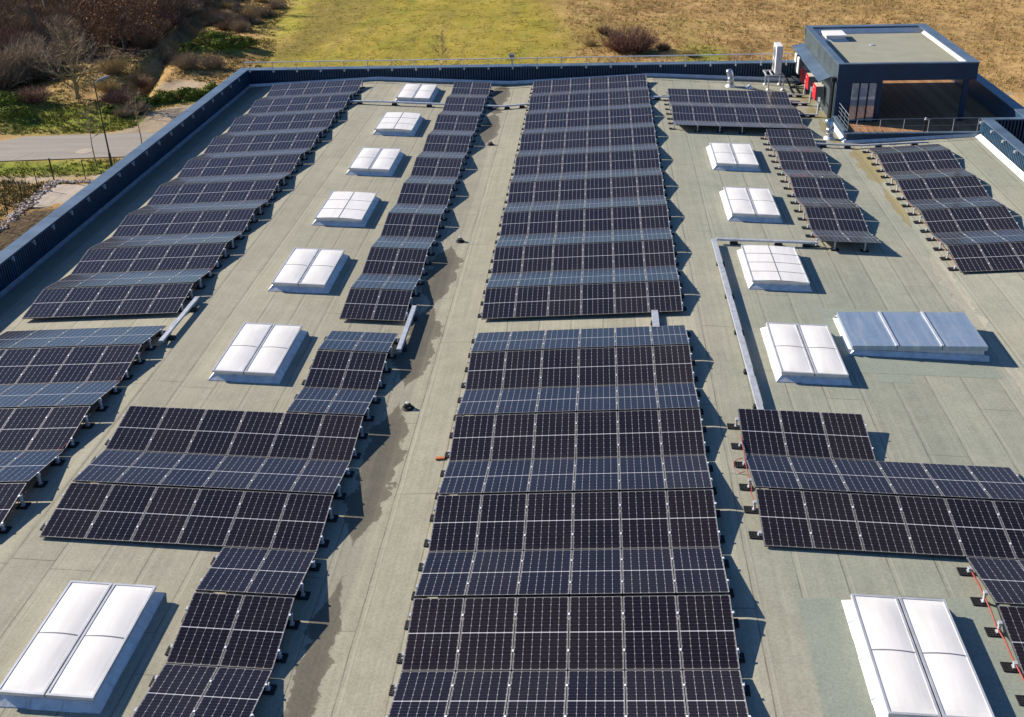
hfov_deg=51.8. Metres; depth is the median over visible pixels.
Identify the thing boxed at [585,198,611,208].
solar panel
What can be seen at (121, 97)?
red brown shrub
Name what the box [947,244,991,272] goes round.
solar panel
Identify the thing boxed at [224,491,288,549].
solar panel
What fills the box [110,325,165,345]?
solar panel
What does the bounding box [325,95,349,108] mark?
solar panel
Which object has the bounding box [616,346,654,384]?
solar panel
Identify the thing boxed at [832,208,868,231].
solar panel
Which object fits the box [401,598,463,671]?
solar panel
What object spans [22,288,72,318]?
solar panel
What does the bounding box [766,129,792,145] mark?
solar panel
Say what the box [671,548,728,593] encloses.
solar panel
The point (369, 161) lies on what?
skylight
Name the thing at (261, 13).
scrub shrub
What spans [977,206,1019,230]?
solar panel
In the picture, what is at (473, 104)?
solar panel
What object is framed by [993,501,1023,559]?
solar panel
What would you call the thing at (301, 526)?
solar panel
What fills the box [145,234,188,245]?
solar panel
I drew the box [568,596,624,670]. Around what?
solar panel
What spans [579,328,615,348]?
solar panel
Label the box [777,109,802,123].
solar panel
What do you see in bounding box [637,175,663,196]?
solar panel
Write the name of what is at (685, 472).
solar panel
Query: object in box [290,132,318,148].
solar panel
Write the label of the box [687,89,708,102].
solar panel
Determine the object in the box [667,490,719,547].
solar panel
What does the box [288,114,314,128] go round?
solar panel
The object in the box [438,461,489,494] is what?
solar panel
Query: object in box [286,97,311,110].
solar panel
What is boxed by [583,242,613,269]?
solar panel
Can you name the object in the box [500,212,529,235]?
solar panel
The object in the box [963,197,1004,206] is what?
solar panel
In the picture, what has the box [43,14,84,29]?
undergrowth bush
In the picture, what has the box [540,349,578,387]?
solar panel
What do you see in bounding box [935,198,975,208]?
solar panel
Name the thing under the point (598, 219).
solar panel
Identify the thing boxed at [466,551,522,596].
solar panel
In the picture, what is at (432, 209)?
solar panel
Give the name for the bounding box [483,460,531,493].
solar panel
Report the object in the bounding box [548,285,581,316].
solar panel
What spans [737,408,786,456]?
solar panel
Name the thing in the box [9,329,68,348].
solar panel
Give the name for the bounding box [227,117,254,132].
solar panel
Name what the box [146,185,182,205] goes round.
solar panel
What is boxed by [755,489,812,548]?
solar panel
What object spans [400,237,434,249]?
solar panel
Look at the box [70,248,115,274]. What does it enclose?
solar panel
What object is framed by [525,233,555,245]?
solar panel
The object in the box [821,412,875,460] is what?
solar panel
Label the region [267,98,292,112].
solar panel
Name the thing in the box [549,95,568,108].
solar panel
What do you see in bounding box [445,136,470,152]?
solar panel
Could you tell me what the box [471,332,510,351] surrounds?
solar panel
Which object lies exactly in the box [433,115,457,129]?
solar panel
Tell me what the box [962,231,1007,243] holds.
solar panel
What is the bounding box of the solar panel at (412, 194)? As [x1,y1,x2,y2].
[396,183,427,203]
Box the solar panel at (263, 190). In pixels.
[245,180,279,200]
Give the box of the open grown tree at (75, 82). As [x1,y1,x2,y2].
[29,13,123,98]
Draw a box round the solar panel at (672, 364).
[653,345,693,383]
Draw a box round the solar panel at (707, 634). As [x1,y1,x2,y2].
[677,595,739,669]
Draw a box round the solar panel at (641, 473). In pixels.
[619,456,665,490]
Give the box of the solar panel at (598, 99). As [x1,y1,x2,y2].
[589,92,608,106]
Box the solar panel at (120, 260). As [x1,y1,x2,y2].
[99,247,142,272]
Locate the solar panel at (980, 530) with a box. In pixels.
[945,498,1015,559]
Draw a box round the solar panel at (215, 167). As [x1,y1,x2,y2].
[200,158,232,176]
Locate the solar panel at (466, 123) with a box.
[454,116,477,130]
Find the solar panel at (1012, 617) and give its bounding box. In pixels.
[997,606,1023,676]
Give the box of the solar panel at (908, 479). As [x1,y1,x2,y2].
[877,461,942,496]
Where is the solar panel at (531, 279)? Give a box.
[518,271,551,286]
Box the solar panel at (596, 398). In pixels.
[577,386,617,411]
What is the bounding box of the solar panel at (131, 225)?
[112,214,151,236]
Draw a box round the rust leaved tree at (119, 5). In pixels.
[73,0,162,51]
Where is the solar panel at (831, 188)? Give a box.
[816,178,848,198]
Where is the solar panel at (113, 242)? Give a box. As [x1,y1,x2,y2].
[90,236,136,248]
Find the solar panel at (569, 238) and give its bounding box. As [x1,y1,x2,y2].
[554,232,583,244]
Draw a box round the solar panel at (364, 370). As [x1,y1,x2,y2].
[341,352,387,390]
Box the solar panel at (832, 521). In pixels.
[802,491,863,551]
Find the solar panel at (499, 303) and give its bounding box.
[481,287,516,319]
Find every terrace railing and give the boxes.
[839,103,849,132]
[850,117,981,131]
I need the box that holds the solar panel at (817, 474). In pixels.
[788,457,847,492]
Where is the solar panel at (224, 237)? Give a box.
[200,231,242,243]
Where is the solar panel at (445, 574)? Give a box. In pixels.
[414,552,474,596]
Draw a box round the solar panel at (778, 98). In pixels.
[767,91,790,104]
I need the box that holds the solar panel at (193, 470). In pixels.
[159,454,225,487]
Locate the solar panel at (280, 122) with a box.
[268,115,294,129]
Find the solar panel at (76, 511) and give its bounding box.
[39,482,113,539]
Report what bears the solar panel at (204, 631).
on the mounting foot at (167, 652)
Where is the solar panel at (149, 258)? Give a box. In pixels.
[127,245,170,271]
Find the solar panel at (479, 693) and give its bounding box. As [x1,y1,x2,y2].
[447,671,510,716]
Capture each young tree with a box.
[72,103,101,166]
[124,89,147,143]
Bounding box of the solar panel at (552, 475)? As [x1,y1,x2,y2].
[528,459,575,492]
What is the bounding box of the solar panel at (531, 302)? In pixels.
[514,286,548,317]
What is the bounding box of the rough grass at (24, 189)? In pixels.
[0,178,52,216]
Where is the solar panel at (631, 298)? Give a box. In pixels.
[614,282,648,313]
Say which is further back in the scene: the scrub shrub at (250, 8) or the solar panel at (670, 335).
the scrub shrub at (250, 8)
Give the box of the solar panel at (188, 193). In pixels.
[171,183,206,203]
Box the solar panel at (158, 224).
[138,213,177,235]
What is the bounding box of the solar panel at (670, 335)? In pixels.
[650,325,688,345]
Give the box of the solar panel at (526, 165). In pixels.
[514,156,538,174]
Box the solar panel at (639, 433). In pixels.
[618,410,661,456]
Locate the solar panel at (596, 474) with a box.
[574,457,619,491]
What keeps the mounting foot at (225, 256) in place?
on the flat roofed building
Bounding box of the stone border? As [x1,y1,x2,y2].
[0,179,92,232]
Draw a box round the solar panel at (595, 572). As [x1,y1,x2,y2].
[570,549,622,594]
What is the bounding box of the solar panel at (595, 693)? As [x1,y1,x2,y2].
[566,671,626,716]
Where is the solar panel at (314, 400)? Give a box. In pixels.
[286,387,339,413]
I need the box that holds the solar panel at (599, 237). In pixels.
[583,231,612,243]
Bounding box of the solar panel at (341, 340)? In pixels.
[318,331,364,350]
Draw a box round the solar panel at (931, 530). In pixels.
[897,496,964,556]
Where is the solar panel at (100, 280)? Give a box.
[75,272,125,287]
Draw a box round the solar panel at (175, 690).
[132,664,217,716]
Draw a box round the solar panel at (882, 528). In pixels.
[850,493,913,554]
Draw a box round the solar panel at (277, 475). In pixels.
[247,458,308,492]
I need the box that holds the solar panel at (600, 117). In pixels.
[588,110,609,125]
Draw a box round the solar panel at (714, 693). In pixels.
[683,670,750,716]
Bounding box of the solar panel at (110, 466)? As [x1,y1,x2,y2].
[73,450,143,483]
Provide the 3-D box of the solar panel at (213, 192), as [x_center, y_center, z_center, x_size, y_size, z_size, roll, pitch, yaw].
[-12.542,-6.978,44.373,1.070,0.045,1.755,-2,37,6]
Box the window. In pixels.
[847,82,878,121]
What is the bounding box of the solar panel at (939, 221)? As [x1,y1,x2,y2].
[920,209,960,233]
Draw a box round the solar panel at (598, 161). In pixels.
[587,152,610,171]
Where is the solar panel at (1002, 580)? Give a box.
[966,557,1023,605]
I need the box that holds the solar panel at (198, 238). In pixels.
[172,233,215,244]
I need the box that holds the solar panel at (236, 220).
[217,209,254,232]
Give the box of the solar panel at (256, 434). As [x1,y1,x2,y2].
[227,411,284,457]
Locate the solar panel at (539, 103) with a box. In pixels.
[529,96,548,109]
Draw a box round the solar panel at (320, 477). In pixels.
[291,460,349,494]
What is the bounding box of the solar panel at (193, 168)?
[177,159,210,177]
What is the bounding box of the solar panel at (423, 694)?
[387,671,454,716]
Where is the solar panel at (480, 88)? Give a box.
[470,82,490,94]
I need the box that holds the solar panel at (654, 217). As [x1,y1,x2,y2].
[640,205,669,228]
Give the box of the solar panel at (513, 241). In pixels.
[495,235,526,247]
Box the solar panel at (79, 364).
[51,346,107,382]
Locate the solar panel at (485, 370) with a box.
[465,351,505,389]
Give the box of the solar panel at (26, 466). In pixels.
[0,450,63,482]
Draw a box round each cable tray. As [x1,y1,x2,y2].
[158,296,198,342]
[349,100,444,106]
[396,305,417,352]
[485,103,528,108]
[649,96,669,99]
[650,310,659,326]
[711,239,763,409]
[716,237,817,247]
[788,81,805,96]
[790,86,812,105]
[799,97,819,116]
[816,141,928,148]
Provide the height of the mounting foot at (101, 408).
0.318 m
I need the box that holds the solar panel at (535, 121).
[524,114,545,129]
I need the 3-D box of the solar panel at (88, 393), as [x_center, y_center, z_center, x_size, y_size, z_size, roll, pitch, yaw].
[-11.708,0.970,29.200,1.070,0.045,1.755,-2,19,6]
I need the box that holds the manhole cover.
[75,149,91,153]
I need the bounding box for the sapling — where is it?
[430,30,451,63]
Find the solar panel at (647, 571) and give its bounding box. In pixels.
[622,548,675,594]
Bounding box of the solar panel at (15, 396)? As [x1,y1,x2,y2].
[0,384,48,407]
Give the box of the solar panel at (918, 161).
[901,151,935,170]
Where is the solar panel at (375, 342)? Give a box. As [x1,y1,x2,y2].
[353,332,397,352]
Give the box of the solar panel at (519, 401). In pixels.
[496,388,539,413]
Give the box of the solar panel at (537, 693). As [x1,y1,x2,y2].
[506,671,567,716]
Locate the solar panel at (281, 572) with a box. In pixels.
[246,549,315,596]
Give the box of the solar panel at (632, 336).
[616,326,651,346]
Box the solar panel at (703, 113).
[693,106,715,120]
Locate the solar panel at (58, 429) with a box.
[26,406,90,450]
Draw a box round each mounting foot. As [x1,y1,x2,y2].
[0,523,11,533]
[15,494,30,508]
[33,473,48,487]
[51,457,65,465]
[67,439,79,447]
[81,415,94,428]
[95,399,108,411]
[109,386,121,393]
[122,372,133,379]
[134,352,145,364]
[145,339,156,350]
[149,675,157,686]
[157,329,164,336]
[165,644,172,654]
[187,289,194,299]
[196,279,205,288]
[205,272,214,277]
[214,262,221,268]
[221,248,230,258]
[228,240,237,248]
[236,234,244,239]
[250,214,258,222]
[256,206,264,214]
[262,682,276,694]
[275,651,288,662]
[286,612,300,629]
[295,584,310,599]
[308,560,320,570]
[319,537,329,547]
[326,507,338,521]
[333,485,346,499]
[343,468,354,477]
[352,450,360,458]
[357,426,367,438]
[363,409,374,421]
[371,396,380,403]
[378,381,385,388]
[382,361,391,372]
[387,347,396,358]
[389,683,396,694]
[396,652,403,662]
[404,613,410,629]
[411,584,424,599]
[412,286,420,296]
[418,561,424,570]
[423,537,430,546]
[424,256,431,264]
[427,246,434,255]
[429,507,435,521]
[440,468,445,476]
[445,450,449,457]
[701,418,706,431]
[704,443,709,452]
[704,479,716,493]
[707,463,712,471]
[714,501,720,516]
[719,533,724,542]
[720,581,733,597]
[722,556,728,567]
[727,418,738,429]
[731,442,742,449]
[732,610,738,627]
[734,461,746,467]
[737,650,744,662]
[739,478,751,490]
[742,682,750,695]
[743,500,756,513]
[748,531,762,539]
[797,212,805,220]
[801,224,809,229]
[805,233,813,237]
[830,242,838,250]
[860,243,868,251]
[913,215,921,223]
[920,228,928,232]
[925,236,934,240]
[933,242,941,250]
[939,251,949,259]
[947,266,957,270]
[956,566,972,575]
[970,590,987,606]
[984,620,1002,636]
[1000,661,1018,672]
[1015,695,1023,705]
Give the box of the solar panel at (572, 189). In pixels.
[559,179,584,200]
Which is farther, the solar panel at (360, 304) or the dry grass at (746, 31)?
the dry grass at (746, 31)
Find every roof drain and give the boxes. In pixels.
[402,401,413,411]
[455,237,464,242]
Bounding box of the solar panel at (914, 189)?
[897,179,933,200]
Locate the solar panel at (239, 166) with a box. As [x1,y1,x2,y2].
[223,157,254,175]
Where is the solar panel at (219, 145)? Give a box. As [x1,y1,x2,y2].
[203,137,233,153]
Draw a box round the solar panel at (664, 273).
[645,266,678,281]
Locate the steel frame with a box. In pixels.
[763,70,784,90]
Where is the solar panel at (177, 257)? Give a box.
[156,244,198,270]
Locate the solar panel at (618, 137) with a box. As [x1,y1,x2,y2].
[610,129,632,145]
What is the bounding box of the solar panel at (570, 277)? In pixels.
[550,270,581,285]
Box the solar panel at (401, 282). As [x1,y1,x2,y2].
[382,275,420,290]
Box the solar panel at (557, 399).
[536,387,578,412]
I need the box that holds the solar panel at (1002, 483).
[966,465,1023,500]
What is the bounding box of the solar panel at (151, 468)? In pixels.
[116,452,184,485]
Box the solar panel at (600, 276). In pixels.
[582,269,613,284]
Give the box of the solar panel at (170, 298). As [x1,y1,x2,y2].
[146,283,193,314]
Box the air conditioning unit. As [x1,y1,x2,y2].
[772,42,782,73]
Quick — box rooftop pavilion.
[804,24,979,121]
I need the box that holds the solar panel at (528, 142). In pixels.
[519,134,542,150]
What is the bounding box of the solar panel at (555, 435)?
[533,412,576,459]
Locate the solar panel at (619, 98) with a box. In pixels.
[609,91,628,105]
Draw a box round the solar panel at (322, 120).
[309,112,334,127]
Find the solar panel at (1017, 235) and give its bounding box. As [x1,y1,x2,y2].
[992,229,1023,242]
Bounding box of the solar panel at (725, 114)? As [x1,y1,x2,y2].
[714,107,736,121]
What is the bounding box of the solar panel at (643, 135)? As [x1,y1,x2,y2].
[632,127,655,144]
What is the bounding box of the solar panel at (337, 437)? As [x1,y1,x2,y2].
[310,415,363,461]
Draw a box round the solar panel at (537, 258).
[522,245,553,272]
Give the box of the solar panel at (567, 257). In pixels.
[552,244,583,270]
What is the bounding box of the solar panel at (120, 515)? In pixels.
[85,484,156,541]
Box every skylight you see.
[0,580,165,713]
[208,322,307,383]
[268,248,348,293]
[312,191,379,226]
[345,147,403,176]
[372,112,423,135]
[396,83,438,102]
[706,142,760,171]
[719,186,782,222]
[737,245,811,291]
[760,322,851,385]
[820,30,848,41]
[833,311,989,361]
[841,594,994,716]
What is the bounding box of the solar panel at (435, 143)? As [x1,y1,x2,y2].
[423,135,448,151]
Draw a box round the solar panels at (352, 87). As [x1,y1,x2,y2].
[0,79,1023,568]
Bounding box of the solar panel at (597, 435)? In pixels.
[576,411,618,457]
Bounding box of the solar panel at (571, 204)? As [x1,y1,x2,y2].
[557,200,585,209]
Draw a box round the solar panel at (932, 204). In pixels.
[907,199,946,209]
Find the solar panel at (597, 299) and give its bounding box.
[581,283,614,315]
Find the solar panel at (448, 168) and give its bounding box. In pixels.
[434,158,461,176]
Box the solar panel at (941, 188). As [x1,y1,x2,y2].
[923,177,960,199]
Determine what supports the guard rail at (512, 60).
on the flat roofed building
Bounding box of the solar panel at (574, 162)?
[562,154,586,172]
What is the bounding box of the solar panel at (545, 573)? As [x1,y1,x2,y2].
[518,550,571,595]
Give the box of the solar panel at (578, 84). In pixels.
[570,78,589,90]
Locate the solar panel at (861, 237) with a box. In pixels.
[841,231,880,243]
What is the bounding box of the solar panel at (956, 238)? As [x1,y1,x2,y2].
[932,232,976,245]
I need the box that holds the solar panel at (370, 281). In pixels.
[351,274,390,289]
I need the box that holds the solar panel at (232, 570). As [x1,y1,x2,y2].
[196,547,268,593]
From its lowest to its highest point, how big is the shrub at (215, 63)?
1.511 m
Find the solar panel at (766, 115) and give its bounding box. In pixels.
[756,108,780,122]
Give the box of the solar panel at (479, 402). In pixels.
[456,389,501,415]
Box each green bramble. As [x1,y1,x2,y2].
[0,89,30,115]
[101,105,133,113]
[131,82,217,105]
[178,30,260,52]
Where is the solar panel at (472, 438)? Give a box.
[449,415,494,461]
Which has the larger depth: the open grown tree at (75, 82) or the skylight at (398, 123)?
the open grown tree at (75, 82)
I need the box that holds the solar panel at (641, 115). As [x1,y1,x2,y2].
[630,107,652,122]
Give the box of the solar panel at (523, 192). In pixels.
[508,182,534,202]
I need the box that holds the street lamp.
[93,75,112,166]
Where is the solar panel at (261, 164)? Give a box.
[246,156,277,173]
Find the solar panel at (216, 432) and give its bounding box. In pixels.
[186,409,245,455]
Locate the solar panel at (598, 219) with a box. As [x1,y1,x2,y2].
[584,208,612,231]
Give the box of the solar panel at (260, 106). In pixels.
[247,99,273,113]
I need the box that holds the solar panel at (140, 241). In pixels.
[117,235,162,247]
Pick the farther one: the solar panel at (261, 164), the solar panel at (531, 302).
the solar panel at (261, 164)
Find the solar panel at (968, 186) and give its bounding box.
[950,176,988,197]
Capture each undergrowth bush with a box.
[0,8,43,34]
[0,19,32,50]
[0,28,51,53]
[0,29,26,47]
[0,34,65,85]
[0,40,42,90]
[1,4,40,27]
[2,28,37,45]
[8,50,60,83]
[11,0,56,16]
[14,13,45,23]
[14,54,64,83]
[19,16,56,36]
[24,11,78,35]
[29,45,66,64]
[29,45,74,68]
[30,23,71,45]
[31,0,85,18]
[38,0,77,20]
[39,20,94,46]
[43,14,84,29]
[44,31,74,47]
[48,28,97,58]
[72,19,100,37]
[93,11,145,35]
[95,18,141,44]
[113,22,153,43]
[123,7,158,22]
[123,18,153,30]
[127,27,168,47]
[133,0,196,18]
[139,0,190,21]
[143,15,178,36]
[150,8,188,29]
[180,0,206,15]
[182,0,215,8]
[186,0,206,9]
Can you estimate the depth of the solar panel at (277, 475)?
25.70 m
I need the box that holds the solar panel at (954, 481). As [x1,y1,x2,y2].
[921,463,990,499]
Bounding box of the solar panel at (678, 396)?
[656,383,699,409]
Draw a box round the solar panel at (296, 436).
[268,413,323,459]
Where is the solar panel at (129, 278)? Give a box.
[105,271,154,286]
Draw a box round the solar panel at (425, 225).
[408,214,440,237]
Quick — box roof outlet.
[735,85,752,88]
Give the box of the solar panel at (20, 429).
[0,407,52,451]
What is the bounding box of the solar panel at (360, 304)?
[339,288,380,319]
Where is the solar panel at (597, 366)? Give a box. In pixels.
[579,347,616,386]
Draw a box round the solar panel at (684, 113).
[672,106,693,120]
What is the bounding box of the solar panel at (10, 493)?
[0,483,26,526]
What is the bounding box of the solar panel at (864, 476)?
[833,459,894,494]
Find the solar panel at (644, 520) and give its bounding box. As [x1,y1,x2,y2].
[620,491,670,548]
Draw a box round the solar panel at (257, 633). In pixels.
[220,595,294,669]
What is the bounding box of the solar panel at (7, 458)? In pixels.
[0,451,23,470]
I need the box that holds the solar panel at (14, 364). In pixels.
[0,348,39,384]
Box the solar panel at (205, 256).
[185,243,226,269]
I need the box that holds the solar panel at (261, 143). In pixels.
[246,134,276,151]
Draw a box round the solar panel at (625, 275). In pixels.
[614,267,645,282]
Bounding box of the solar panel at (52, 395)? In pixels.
[18,382,84,407]
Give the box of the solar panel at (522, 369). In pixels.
[503,350,542,388]
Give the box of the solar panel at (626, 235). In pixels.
[613,229,641,241]
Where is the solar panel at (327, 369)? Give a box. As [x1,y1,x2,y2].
[304,350,351,388]
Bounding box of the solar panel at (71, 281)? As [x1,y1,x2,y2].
[45,274,95,288]
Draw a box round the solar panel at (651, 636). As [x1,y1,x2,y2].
[623,596,681,670]
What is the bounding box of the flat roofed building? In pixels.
[0,60,1023,716]
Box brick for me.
[435,456,444,459]
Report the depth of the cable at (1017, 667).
20.55 m
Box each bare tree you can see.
[8,0,44,45]
[38,0,78,19]
[49,0,104,44]
[107,0,148,21]
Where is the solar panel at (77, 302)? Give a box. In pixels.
[53,287,102,317]
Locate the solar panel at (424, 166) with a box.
[410,158,438,175]
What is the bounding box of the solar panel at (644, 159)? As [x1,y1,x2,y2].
[634,150,659,168]
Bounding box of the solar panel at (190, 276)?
[165,269,212,283]
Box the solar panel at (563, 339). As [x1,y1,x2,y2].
[543,329,580,349]
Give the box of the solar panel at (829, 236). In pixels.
[812,230,850,242]
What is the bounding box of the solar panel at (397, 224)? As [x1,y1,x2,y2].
[380,213,413,236]
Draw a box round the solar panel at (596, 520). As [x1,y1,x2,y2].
[573,492,621,549]
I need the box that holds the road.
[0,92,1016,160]
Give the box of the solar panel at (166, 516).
[131,487,200,544]
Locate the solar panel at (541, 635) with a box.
[512,597,569,670]
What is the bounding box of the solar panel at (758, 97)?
[747,91,770,104]
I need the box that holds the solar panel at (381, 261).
[362,248,398,274]
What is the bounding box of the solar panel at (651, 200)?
[638,196,666,205]
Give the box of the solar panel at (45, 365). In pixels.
[16,347,73,384]
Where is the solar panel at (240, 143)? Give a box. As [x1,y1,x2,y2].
[225,136,254,152]
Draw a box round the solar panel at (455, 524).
[428,495,481,551]
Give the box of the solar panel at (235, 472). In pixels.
[203,456,266,489]
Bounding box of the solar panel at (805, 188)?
[790,177,821,197]
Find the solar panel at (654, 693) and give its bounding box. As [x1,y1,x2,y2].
[625,670,688,716]
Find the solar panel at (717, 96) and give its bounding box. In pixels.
[707,89,729,102]
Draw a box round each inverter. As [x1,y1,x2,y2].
[794,53,797,69]
[796,56,804,82]
[800,66,810,91]
[805,73,816,99]
[812,82,824,109]
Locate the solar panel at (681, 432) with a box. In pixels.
[659,409,705,455]
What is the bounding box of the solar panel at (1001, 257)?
[978,243,1023,270]
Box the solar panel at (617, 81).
[608,75,627,88]
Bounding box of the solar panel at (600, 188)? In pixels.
[586,178,611,198]
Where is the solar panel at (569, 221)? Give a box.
[556,209,584,232]
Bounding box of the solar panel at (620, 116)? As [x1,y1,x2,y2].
[609,109,630,124]
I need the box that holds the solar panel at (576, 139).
[565,131,586,147]
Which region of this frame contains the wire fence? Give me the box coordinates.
[2,157,114,214]
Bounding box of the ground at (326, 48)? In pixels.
[0,0,1023,250]
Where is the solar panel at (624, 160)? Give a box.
[611,151,634,169]
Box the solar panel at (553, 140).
[542,132,564,149]
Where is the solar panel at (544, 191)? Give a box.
[533,181,559,201]
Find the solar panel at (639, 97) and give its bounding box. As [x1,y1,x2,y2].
[629,90,649,103]
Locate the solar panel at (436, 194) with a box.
[422,184,452,205]
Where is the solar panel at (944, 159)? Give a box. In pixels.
[926,150,961,169]
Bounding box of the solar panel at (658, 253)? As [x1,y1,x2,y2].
[643,240,675,266]
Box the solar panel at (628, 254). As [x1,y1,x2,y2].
[613,241,644,268]
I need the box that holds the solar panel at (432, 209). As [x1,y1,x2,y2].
[415,204,446,214]
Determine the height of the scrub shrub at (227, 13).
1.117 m
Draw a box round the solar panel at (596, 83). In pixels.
[590,77,608,89]
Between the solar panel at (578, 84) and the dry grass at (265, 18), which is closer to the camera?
the solar panel at (578, 84)
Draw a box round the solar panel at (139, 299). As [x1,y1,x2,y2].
[115,284,162,315]
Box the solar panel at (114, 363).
[86,345,141,381]
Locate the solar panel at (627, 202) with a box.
[612,197,638,207]
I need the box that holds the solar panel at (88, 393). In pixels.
[55,381,119,406]
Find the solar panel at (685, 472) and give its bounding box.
[663,455,711,489]
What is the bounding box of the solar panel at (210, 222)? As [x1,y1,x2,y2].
[190,210,228,233]
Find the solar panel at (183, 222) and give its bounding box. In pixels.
[164,211,202,234]
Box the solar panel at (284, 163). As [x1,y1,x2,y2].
[269,154,300,172]
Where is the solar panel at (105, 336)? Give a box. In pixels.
[76,327,132,346]
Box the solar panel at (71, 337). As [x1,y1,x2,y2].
[42,328,100,347]
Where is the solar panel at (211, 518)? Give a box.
[177,489,244,546]
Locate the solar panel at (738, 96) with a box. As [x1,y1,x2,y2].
[727,90,749,103]
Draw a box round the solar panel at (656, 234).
[641,228,672,240]
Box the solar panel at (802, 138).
[789,130,816,146]
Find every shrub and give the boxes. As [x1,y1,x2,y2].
[10,82,59,103]
[92,87,136,104]
[93,79,121,92]
[94,54,132,74]
[113,105,134,117]
[128,99,150,113]
[131,74,154,87]
[158,49,177,64]
[166,50,206,69]
[199,53,228,69]
[200,19,214,26]
[207,10,221,17]
[208,12,227,21]
[209,17,222,22]
[215,20,231,29]
[217,2,229,7]
[220,10,235,18]
[224,2,237,7]
[224,12,242,19]
[225,17,253,31]
[227,5,241,12]
[237,5,260,14]
[238,11,259,22]
[251,5,271,17]
[252,17,262,23]
[264,0,287,8]
[265,8,276,16]
[582,39,597,46]
[594,23,614,34]
[597,21,666,54]
[655,40,672,50]
[685,49,697,56]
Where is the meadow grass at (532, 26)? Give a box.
[261,0,585,67]
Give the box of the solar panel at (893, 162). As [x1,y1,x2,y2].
[877,153,909,172]
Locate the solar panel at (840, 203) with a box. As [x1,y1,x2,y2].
[823,199,858,208]
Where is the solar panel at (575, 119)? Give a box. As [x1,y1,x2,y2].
[567,111,588,126]
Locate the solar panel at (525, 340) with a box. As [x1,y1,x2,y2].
[507,330,545,350]
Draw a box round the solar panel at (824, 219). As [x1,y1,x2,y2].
[804,207,839,230]
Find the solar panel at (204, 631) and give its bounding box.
[166,592,243,666]
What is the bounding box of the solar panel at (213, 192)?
[196,182,230,202]
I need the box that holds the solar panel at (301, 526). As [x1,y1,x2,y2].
[271,493,332,551]
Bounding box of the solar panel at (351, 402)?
[325,389,376,415]
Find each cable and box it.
[9,326,162,512]
[186,172,289,297]
[739,434,755,508]
[871,152,956,265]
[971,572,1023,680]
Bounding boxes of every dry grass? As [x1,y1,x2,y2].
[0,0,294,133]
[564,0,1023,91]
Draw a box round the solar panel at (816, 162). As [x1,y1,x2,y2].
[801,152,830,170]
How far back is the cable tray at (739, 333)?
31.54 m
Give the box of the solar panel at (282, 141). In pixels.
[268,133,297,149]
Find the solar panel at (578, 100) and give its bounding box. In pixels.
[569,93,588,107]
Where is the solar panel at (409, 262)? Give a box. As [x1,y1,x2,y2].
[392,249,427,275]
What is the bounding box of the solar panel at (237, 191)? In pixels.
[220,181,254,201]
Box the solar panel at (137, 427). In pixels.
[105,406,167,451]
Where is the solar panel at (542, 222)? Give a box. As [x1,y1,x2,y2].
[528,210,556,234]
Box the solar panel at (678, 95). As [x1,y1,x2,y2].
[668,88,688,101]
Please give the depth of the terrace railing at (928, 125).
49.07 m
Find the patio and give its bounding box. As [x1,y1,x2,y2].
[27,184,87,209]
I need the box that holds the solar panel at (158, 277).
[135,270,182,284]
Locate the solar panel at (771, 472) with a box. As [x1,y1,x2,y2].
[745,455,800,489]
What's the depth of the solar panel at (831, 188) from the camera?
43.04 m
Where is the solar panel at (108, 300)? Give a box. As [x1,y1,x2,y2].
[84,285,132,316]
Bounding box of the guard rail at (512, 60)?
[243,53,792,72]
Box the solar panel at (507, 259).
[491,246,523,273]
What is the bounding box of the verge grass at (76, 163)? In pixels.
[0,98,159,178]
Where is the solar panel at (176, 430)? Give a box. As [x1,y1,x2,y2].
[146,407,206,453]
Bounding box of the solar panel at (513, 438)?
[491,414,535,460]
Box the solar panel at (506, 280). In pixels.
[486,273,520,288]
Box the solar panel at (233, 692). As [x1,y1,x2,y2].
[192,667,271,716]
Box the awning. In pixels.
[792,43,830,82]
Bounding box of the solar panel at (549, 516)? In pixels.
[524,493,573,550]
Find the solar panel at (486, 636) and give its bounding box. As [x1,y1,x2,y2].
[456,597,516,670]
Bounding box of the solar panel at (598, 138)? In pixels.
[588,130,609,146]
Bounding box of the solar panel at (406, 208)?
[388,204,421,213]
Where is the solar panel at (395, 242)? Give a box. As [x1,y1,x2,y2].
[371,236,406,248]
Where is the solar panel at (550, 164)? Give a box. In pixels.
[538,155,562,173]
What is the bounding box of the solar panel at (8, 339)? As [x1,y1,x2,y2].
[0,330,37,348]
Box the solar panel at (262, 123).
[247,116,274,130]
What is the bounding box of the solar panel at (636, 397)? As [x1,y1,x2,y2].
[617,384,657,410]
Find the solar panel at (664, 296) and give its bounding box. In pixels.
[647,281,682,312]
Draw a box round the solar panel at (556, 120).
[546,112,566,127]
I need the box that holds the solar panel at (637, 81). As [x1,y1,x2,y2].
[627,74,646,87]
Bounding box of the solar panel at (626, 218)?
[612,206,640,230]
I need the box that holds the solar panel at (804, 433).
[779,410,830,458]
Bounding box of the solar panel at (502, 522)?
[476,494,526,551]
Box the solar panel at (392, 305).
[372,290,412,321]
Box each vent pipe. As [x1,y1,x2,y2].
[725,69,734,87]
[823,118,834,140]
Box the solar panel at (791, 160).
[777,152,805,169]
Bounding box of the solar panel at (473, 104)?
[463,98,484,111]
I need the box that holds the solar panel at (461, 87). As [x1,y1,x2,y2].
[451,82,472,94]
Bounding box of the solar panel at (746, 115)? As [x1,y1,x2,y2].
[735,108,758,122]
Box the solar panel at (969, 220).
[948,207,990,232]
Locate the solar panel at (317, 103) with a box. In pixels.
[306,96,330,109]
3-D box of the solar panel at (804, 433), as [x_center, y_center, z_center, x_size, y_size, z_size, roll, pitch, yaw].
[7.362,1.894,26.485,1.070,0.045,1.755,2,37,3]
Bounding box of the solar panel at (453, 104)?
[443,97,465,110]
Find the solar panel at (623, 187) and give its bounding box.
[611,177,637,197]

